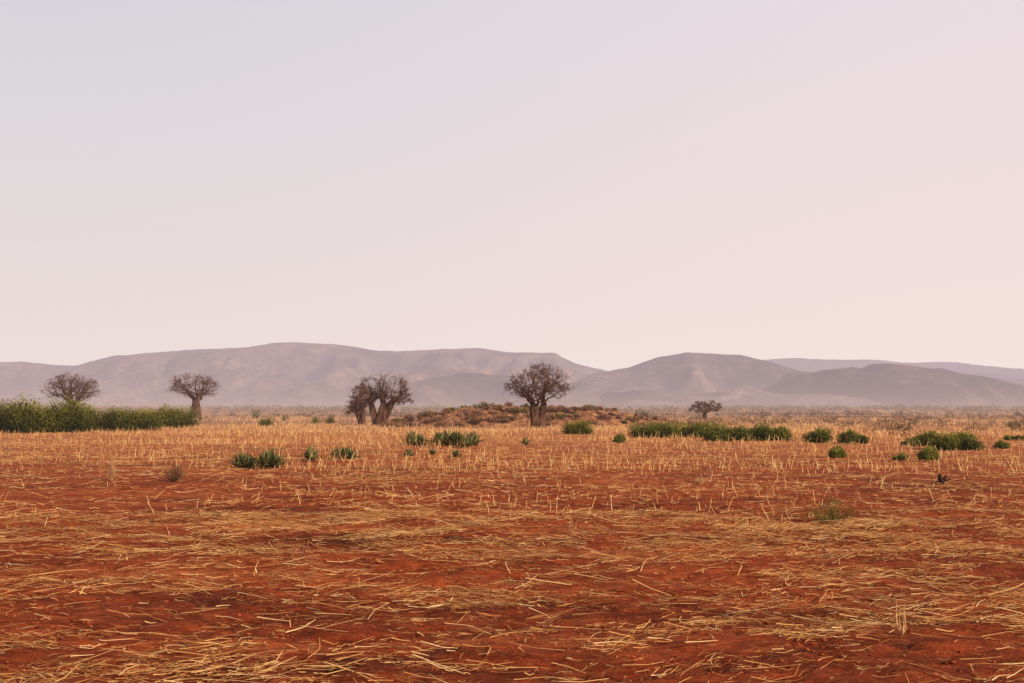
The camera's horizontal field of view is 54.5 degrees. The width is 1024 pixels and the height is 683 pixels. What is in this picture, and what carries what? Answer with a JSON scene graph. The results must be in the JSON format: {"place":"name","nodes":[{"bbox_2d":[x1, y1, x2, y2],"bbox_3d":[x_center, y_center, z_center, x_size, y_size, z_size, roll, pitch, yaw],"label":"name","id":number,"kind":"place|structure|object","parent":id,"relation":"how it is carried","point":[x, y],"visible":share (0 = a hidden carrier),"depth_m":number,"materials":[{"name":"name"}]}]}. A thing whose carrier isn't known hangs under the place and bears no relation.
{"place":"outdoors","nodes":[
{"label":"outdoors","id":0,"kind":"place"},
{"bbox_2d":[0,387,281,406],"bbox_3d":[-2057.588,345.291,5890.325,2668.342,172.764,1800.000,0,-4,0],"label":"hill","id":1,"kind":"structure","parent":0,"point":[227,400],"depth_m":5537.88,"materials":[{"name":"grey stone"}]},
{"bbox_2d":[0,342,606,407],"bbox_3d":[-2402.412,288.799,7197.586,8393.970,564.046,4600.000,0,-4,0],"label":"hill","id":2,"kind":"structure","parent":0,"point":[305,374],"depth_m":6334.96,"materials":[{"name":"grey stone"}]},
{"bbox_2d":[348,373,566,407],"bbox_3d":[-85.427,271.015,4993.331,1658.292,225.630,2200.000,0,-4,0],"label":"hill","id":3,"kind":"structure","parent":0,"point":[463,389],"depth_m":4721.72,"materials":[{"name":"grey stone"}]},
{"bbox_2d":[0,406,1023,682],"bbox_3d":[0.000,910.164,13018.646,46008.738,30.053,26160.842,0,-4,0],"label":"ground","id":4,"kind":"structure","parent":0,"point":[234,604],"depth_m":16.41,"materials":[{"name":"red soil"}]},
{"bbox_2d":[0,390,95,432],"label":"hedge","id":5,"kind":"object","parent":4,"relation":"on","point":[32,419],"visible":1,"depth_m":124.11,"materials":[{"name":"green plant"}]},
{"bbox_2d":[39,372,100,407],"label":"baobab tree","id":6,"kind":"object","parent":4,"relation":"on","point":[78,387],"visible":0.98,"depth_m":380.43,"materials":[{"name":"brown plant"}]},
{"bbox_2d":[105,458,119,480],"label":"dry plant","id":7,"kind":"object","parent":4,"relation":"on","point":[111,475],"visible":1,"depth_m":37.04,"materials":[{"name":"beige plant"}]},
{"bbox_2d":[67,399,164,430],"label":"hedge","id":8,"kind":"object","parent":4,"relation":"on","point":[125,419],"visible":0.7,"depth_m":137.64,"materials":[{"name":"green plant"}]},
{"bbox_2d":[133,400,200,427],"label":"hedge","id":9,"kind":"object","parent":4,"relation":"on","point":[171,419],"visible":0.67,"depth_m":162.66,"materials":[{"name":"green plant"}]},
{"bbox_2d":[162,462,186,481],"bbox_3d":[-12.534,4.869,37.042,0.856,0.726,0.825,4,-5,-41],"label":"dry bush","id":10,"kind":"object","parent":4,"relation":"on","point":[174,476],"visible":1,"depth_m":36.98,"materials":[{"name":"brown plant"}]},
{"bbox_2d":[166,371,219,417],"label":"baobab tree","id":11,"kind":"object","parent":4,"relation":"on","point":[200,393],"visible":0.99,"depth_m":411.67,"materials":[{"name":"brown plant"}]},
{"bbox_2d":[224,449,259,468],"bbox_3d":[-12.211,5.328,45.096,1.538,0.932,1.562,-4,-6,43],"label":"sisal plant","id":12,"kind":"object","parent":4,"relation":"on","point":[241,460],"visible":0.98,"depth_m":44.97,"materials":[{"name":"green plant"}]},
{"bbox_2d":[246,455,261,468],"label":"sisal plant","id":13,"kind":"object","parent":4,"relation":"on","point":[251,460],"visible":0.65,"depth_m":45.41,"materials":[{"name":"green plant"}]},
{"bbox_2d":[249,409,262,418],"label":"bush","id":14,"kind":"object","parent":4,"relation":"on","point":[254,415],"visible":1,"depth_m":370.77,"materials":[{"name":"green plant"}]},
{"bbox_2d":[247,448,284,468],"bbox_3d":[-11.144,5.293,45.378,1.774,0.982,1.728,-1,-4,11],"label":"sisal plant","id":15,"kind":"object","parent":4,"relation":"on","point":[267,462],"visible":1,"depth_m":45.31,"materials":[{"name":"green plant"}]},
{"bbox_2d":[258,417,274,426],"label":"bush","id":16,"kind":"object","parent":4,"relation":"on","point":[268,421],"visible":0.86,"depth_m":173.72,"materials":[{"name":"green plant"}]},
{"bbox_2d":[265,450,289,467],"bbox_3d":[-10.934,5.353,45.825,1.404,0.980,1.605,-2,-5,30],"label":"sisal plant","id":17,"kind":"object","parent":4,"relation":"on","point":[277,457],"visible":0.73,"depth_m":45.86,"materials":[{"name":"green plant"}]},
{"bbox_2d":[300,446,323,460],"bbox_3d":[-10.293,5.679,50.853,1.310,0.880,1.290,-1,-4,15],"label":"sisal plant","id":18,"kind":"object","parent":4,"relation":"on","point":[308,453],"visible":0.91,"depth_m":50.80,"materials":[{"name":"green plant"}]},
{"bbox_2d":[311,416,319,423],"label":"bush","id":19,"kind":"object","parent":4,"relation":"on","point":[315,419],"visible":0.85,"depth_m":200.33,"materials":[{"name":"green plant"}]},
{"bbox_2d":[323,413,335,423],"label":"bush","id":20,"kind":"object","parent":4,"relation":"on","point":[328,421],"visible":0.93,"depth_m":216.80,"materials":[{"name":"green plant"}]},
{"bbox_2d":[330,447,337,458],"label":"sisal plant","id":21,"kind":"object","parent":4,"relation":"on","point":[335,450],"visible":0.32,"depth_m":55.05,"materials":[{"name":"green plant"}]},
{"bbox_2d":[328,446,361,459],"bbox_3d":[-9.093,6.020,54.257,1.579,0.848,1.878,-4,-6,44],"label":"sisal plant","id":22,"kind":"object","parent":4,"relation":"on","point":[343,451],"visible":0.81,"depth_m":53.92,"materials":[{"name":"green plant"}]},
{"bbox_2d":[343,448,359,459],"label":"sisal plant","id":23,"kind":"object","parent":4,"relation":"on","point":[351,456],"visible":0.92,"depth_m":53.95,"materials":[{"name":"green plant"}]},
{"bbox_2d":[344,383,376,423],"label":"baobab tree","id":24,"kind":"object","parent":4,"relation":"on","point":[359,411],"visible":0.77,"depth_m":215.85,"materials":[{"name":"brown plant"}]},
{"bbox_2d":[357,371,413,424],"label":"baobab tree","id":25,"kind":"object","parent":4,"relation":"on","point":[384,412],"visible":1,"depth_m":199.26,"materials":[{"name":"brown plant"}]},
{"bbox_2d":[398,429,422,445],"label":"sisal plant","id":26,"kind":"object","parent":4,"relation":"on","point":[411,435],"visible":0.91,"depth_m":76.08,"materials":[{"name":"green plant"}]},
{"bbox_2d":[404,447,417,456],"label":"sisal plant","id":27,"kind":"object","parent":4,"relation":"on","point":[409,452],"visible":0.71,"depth_m":57.59,"materials":[{"name":"green plant"}]},
{"bbox_2d":[415,433,428,445],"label":"sisal plant","id":28,"kind":"object","parent":4,"relation":"on","point":[421,438],"visible":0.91,"depth_m":76.12,"materials":[{"name":"green plant"}]},
{"bbox_2d":[426,448,435,454],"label":"sisal plant","id":29,"kind":"object","parent":4,"relation":"on","point":[432,451],"visible":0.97,"depth_m":58.85,"materials":[{"name":"green plant"}]},
{"bbox_2d":[426,430,445,444],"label":"sisal plant","id":30,"kind":"object","parent":4,"relation":"on","point":[436,439],"visible":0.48,"depth_m":76.10,"materials":[{"name":"green plant"}]},
{"bbox_2d":[433,427,461,445],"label":"sisal plant","id":31,"kind":"object","parent":4,"relation":"on","point":[446,438],"visible":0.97,"depth_m":73.85,"materials":[{"name":"green plant"}]},
{"bbox_2d":[451,448,462,456],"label":"sisal plant","id":32,"kind":"object","parent":4,"relation":"on","point":[456,453],"visible":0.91,"depth_m":57.58,"materials":[{"name":"green plant"}]},
{"bbox_2d":[450,431,467,445],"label":"sisal plant","id":33,"kind":"object","parent":4,"relation":"on","point":[456,436],"visible":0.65,"depth_m":73.82,"materials":[{"name":"green plant"}]},
{"bbox_2d":[455,436,474,447],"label":"sisal plant","id":34,"kind":"object","parent":4,"relation":"on","point":[466,442],"visible":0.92,"depth_m":71.96,"materials":[{"name":"green plant"}]},
{"bbox_2d":[464,430,484,445],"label":"sisal plant","id":35,"kind":"object","parent":4,"relation":"on","point":[474,439],"visible":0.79,"depth_m":73.87,"materials":[{"name":"green plant"}]},
{"bbox_2d":[0,424,1023,597],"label":"stubble","id":36,"kind":"object","parent":4,"relation":"on","point":[428,437],"visible":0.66,"depth_m":59.98,"materials":[{"name":"beige plant"}]},
{"bbox_2d":[0,403,1023,437],"bbox_3d":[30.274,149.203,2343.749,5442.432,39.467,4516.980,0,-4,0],"label":"distant scrub","id":37,"kind":"object","parent":4,"relation":"on","point":[299,408],"visible":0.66,"depth_m":925.17,"materials":[{"name":"brown plant"}]},
{"bbox_2d":[0,496,1023,682],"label":"soil clods","id":38,"kind":"object","parent":4,"relation":"on","point":[712,672],"visible":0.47,"depth_m":15.70,"materials":[{"name":"brown soil"}]},
{"bbox_2d":[0,428,1023,682],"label":"straw","id":39,"kind":"object","parent":4,"relation":"on","point":[832,624],"visible":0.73,"depth_m":19.05,"materials":[{"name":"beige plant"}]},
{"bbox_2d":[511,469,520,478],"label":"dry plant","id":40,"kind":"object","parent":4,"relation":"on","point":[516,476],"visible":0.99,"depth_m":38.12,"materials":[{"name":"beige plant"}]},
{"bbox_2d":[502,362,579,428],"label":"baobab tree","id":41,"kind":"object","parent":4,"relation":"on","point":[537,419],"visible":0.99,"depth_m":156.74,"materials":[{"name":"brown plant"}]},
{"bbox_2d":[561,419,594,433],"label":"bush","id":42,"kind":"object","parent":4,"relation":"on","point":[580,427],"visible":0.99,"depth_m":115.55,"materials":[{"name":"green plant"}]},
{"bbox_2d":[613,432,625,442],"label":"bush","id":43,"kind":"object","parent":4,"relation":"on","point":[619,438],"visible":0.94,"depth_m":83.80,"materials":[{"name":"green plant"}]},
{"bbox_2d":[627,420,726,437],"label":"hedge","id":44,"kind":"object","parent":4,"relation":"on","point":[661,431],"visible":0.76,"depth_m":100.04,"materials":[{"name":"green plant"}]},
{"bbox_2d":[694,474,705,483],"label":"dry plant","id":45,"kind":"object","parent":4,"relation":"on","point":[698,480],"visible":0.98,"depth_m":36.02,"materials":[{"name":"beige plant"}]},
{"bbox_2d":[688,399,724,420],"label":"baobab tree","id":46,"kind":"object","parent":4,"relation":"on","point":[704,404],"visible":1,"depth_m":304.69,"materials":[{"name":"brown plant"}]},
{"bbox_2d":[702,421,795,440],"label":"hedge","id":47,"kind":"object","parent":4,"relation":"on","point":[762,432],"visible":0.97,"depth_m":89.57,"materials":[{"name":"green plant"}]},
{"bbox_2d":[799,424,832,442],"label":"bush","id":48,"kind":"object","parent":4,"relation":"on","point":[818,433],"visible":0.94,"depth_m":85.08,"materials":[{"name":"green plant"}]},
{"bbox_2d":[806,495,857,521],"bbox_3d":[7.695,4.006,23.969,1.197,0.713,1.170,-1,-4,20],"label":"green weed","id":49,"kind":"object","parent":4,"relation":"on","point":[832,517],"visible":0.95,"depth_m":24.02,"materials":[{"name":"green plant"}]},
{"bbox_2d":[827,445,846,457],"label":"bush","id":50,"kind":"object","parent":4,"relation":"on","point":[838,451],"visible":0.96,"depth_m":56.30,"materials":[{"name":"green plant"}]},
{"bbox_2d":[836,427,869,443],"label":"bush","id":51,"kind":"object","parent":4,"relation":"on","point":[849,435],"visible":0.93,"depth_m":79.95,"materials":[{"name":"green plant"}]},
{"bbox_2d":[891,451,908,460],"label":"bush","id":52,"kind":"object","parent":4,"relation":"on","point":[900,457],"visible":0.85,"depth_m":54.01,"materials":[{"name":"green plant"}]},
{"bbox_2d":[888,593,912,634],"bbox_3d":[4.467,3.124,11.396,0.267,0.474,0.217,-3,-5,39],"label":"dry plant","id":53,"kind":"object","parent":4,"relation":"on","point":[902,631],"visible":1,"depth_m":11.39,"materials":[{"name":"beige plant"}]},
{"bbox_2d":[900,429,939,446],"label":"bush","id":54,"kind":"object","parent":4,"relation":"on","point":[923,440],"visible":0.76,"depth_m":75.43,"materials":[{"name":"green plant"}]},
{"bbox_2d":[917,446,939,460],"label":"bush","id":55,"kind":"object","parent":4,"relation":"on","point":[925,454],"visible":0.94,"depth_m":52.04,"materials":[{"name":"green plant"}]},
{"bbox_2d":[932,474,950,483],"bbox_3d":[15.336,4.980,35.528,0.644,0.490,0.259,-2,-4,21],"label":"tree stump","id":56,"kind":"object","parent":4,"relation":"on","point":[941,480],"visible":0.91,"depth_m":35.51,"materials":[{"name":"wood"}]},
{"bbox_2d":[928,430,986,450],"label":"bush","id":57,"kind":"object","parent":4,"relation":"on","point":[964,441],"visible":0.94,"depth_m":68.62,"materials":[{"name":"green plant"}]},
{"bbox_2d":[993,439,1009,447],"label":"bush","id":58,"kind":"object","parent":4,"relation":"on","point":[1000,444],"visible":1,"depth_m":69.98,"materials":[{"name":"green plant"}]},
{"bbox_2d":[1003,435,1023,439],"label":"bush","id":59,"kind":"object","parent":4,"relation":"on","point":[1007,437],"visible":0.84,"depth_m":92.73,"materials":[{"name":"green plant"}]},
{"bbox_2d":[1005,420,1021,427],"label":"bush","id":60,"kind":"object","parent":4,"relation":"on","point":[1010,424],"visible":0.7,"depth_m":162.69,"materials":[{"name":"green plant"}]},
{"bbox_2d":[0,406,1023,434],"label":"dry grass","id":61,"kind":"structure","parent":0,"point":[340,427],"depth_m":163.31,"materials":[{"name":"beige plant"}]},
{"bbox_2d":[0,0,1023,370],"label":"sky","id":62,"kind":"structure","parent":0,"point":[607,185],"materials":[{"name":"white"}]},
{"bbox_2d":[520,437,529,444],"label":"sisal plant","id":63,"kind":"object","parent":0,"point":[525,441],"visible":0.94,"depth_m":78.54,"materials":[{"name":"green plant"}]},
{"bbox_2d":[397,404,664,426],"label":"hill","id":64,"kind":"structure","parent":0,"point":[522,420],"depth_m":177.70,"materials":[{"name":"soil"}]},
{"bbox_2d":[409,421,418,426],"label":"rock","id":65,"kind":"object","parent":64,"relation":"on","point":[412,423],"visible":0.72,"depth_m":178.47,"materials":[{"name":"brown stone"}]},
{"bbox_2d":[431,416,442,420],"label":"dry bush","id":66,"kind":"object","parent":64,"relation":"on","point":[437,419],"visible":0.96,"depth_m":178.25,"materials":[{"name":"brown plant"}]},
{"bbox_2d":[456,412,464,416],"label":"rock","id":67,"kind":"object","parent":64,"relation":"on","point":[459,414],"visible":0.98,"depth_m":178.96,"materials":[{"name":"brown stone"}]},
{"bbox_2d":[468,417,480,423],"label":"dry bush","id":68,"kind":"object","parent":64,"relation":"on","point":[475,421],"visible":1,"depth_m":174.99,"materials":[{"name":"brown plant"}]},
{"bbox_2d":[471,409,484,414],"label":"dry bush","id":69,"kind":"object","parent":64,"relation":"on","point":[481,410],"visible":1,"depth_m":177.77,"materials":[{"name":"brown plant"}]},
{"bbox_2d":[472,404,485,407],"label":"bush","id":70,"kind":"object","parent":64,"relation":"on","point":[480,406],"visible":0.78,"depth_m":189.11,"materials":[{"name":"green plant"}]},
{"bbox_2d":[488,416,505,422],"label":"dry bush","id":71,"kind":"object","parent":64,"relation":"on","point":[500,421],"visible":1,"depth_m":175.27,"materials":[{"name":"brown plant"}]},
{"bbox_2d":[500,406,508,410],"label":"rock","id":72,"kind":"object","parent":64,"relation":"on","point":[503,408],"visible":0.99,"depth_m":179.63,"materials":[{"name":"brown stone"}]},
{"bbox_2d":[506,406,522,412],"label":"dry bush","id":73,"kind":"object","parent":64,"relation":"on","point":[512,410],"visible":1,"depth_m":179.18,"materials":[{"name":"brown plant"}]},
{"bbox_2d":[513,407,527,412],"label":"bush","id":74,"kind":"object","parent":64,"relation":"on","point":[525,410],"visible":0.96,"depth_m":178.59,"materials":[{"name":"green plant"}]},
{"bbox_2d":[549,408,559,412],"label":"dry bush","id":75,"kind":"object","parent":64,"relation":"on","point":[553,411],"visible":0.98,"depth_m":179.25,"materials":[{"name":"brown plant"}]},
{"bbox_2d":[571,406,588,410],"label":"dry bush","id":76,"kind":"object","parent":64,"relation":"on","point":[580,409],"visible":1,"depth_m":181.30,"materials":[{"name":"brown plant"}]},
{"bbox_2d":[587,418,598,423],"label":"dry bush","id":77,"kind":"object","parent":64,"relation":"on","point":[592,420],"visible":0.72,"depth_m":175.12,"materials":[{"name":"brown plant"}]},
{"bbox_2d":[598,413,607,418],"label":"dry bush","id":78,"kind":"object","parent":64,"relation":"on","point":[603,415],"visible":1,"depth_m":177.97,"materials":[{"name":"brown plant"}]},
{"bbox_2d":[596,416,611,419],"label":"dry bush","id":79,"kind":"object","parent":64,"relation":"on","point":[608,417],"visible":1,"depth_m":177.36,"materials":[{"name":"brown plant"}]},
{"bbox_2d":[596,390,792,407],"bbox_3d":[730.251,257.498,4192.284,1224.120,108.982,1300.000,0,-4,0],"label":"hill","id":80,"kind":"structure","parent":0,"point":[617,399],"depth_m":4107.73,"materials":[{"name":"grey stone"}]},
{"bbox_2d":[559,352,890,407],"bbox_3d":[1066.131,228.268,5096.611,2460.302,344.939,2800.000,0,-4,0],"label":"hill","id":81,"kind":"structure","parent":0,"point":[735,377],"depth_m":4790.78,"materials":[{"name":"grey stone"}]},
{"bbox_2d":[763,363,1023,406],"bbox_3d":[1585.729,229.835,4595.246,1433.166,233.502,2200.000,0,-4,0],"label":"hill","id":82,"kind":"structure","parent":0,"point":[894,384],"depth_m":3979.41,"materials":[{"name":"grey stone"}]},
{"bbox_2d":[765,358,1023,374],"bbox_3d":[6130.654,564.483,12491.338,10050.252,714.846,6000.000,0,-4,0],"label":"hill","id":83,"kind":"structure","parent":0,"point":[808,365],"depth_m":12355.51,"materials":[{"name":"grey stone"}]},
{"bbox_2d":[954,371,1023,380],"bbox_3d":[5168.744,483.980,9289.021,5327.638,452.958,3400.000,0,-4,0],"label":"hill","id":84,"kind":"structure","parent":0,"point":[1006,377],"depth_m":9241.03,"materials":[{"name":"grey stone"}]},
{"bbox_2d":[1009,378,1023,384],"bbox_3d":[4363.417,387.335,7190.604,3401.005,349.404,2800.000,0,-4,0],"label":"hill","id":85,"kind":"structure","parent":0,"point":[1019,381],"depth_m":7156.30,"materials":[{"name":"grey stone"}]}
]}

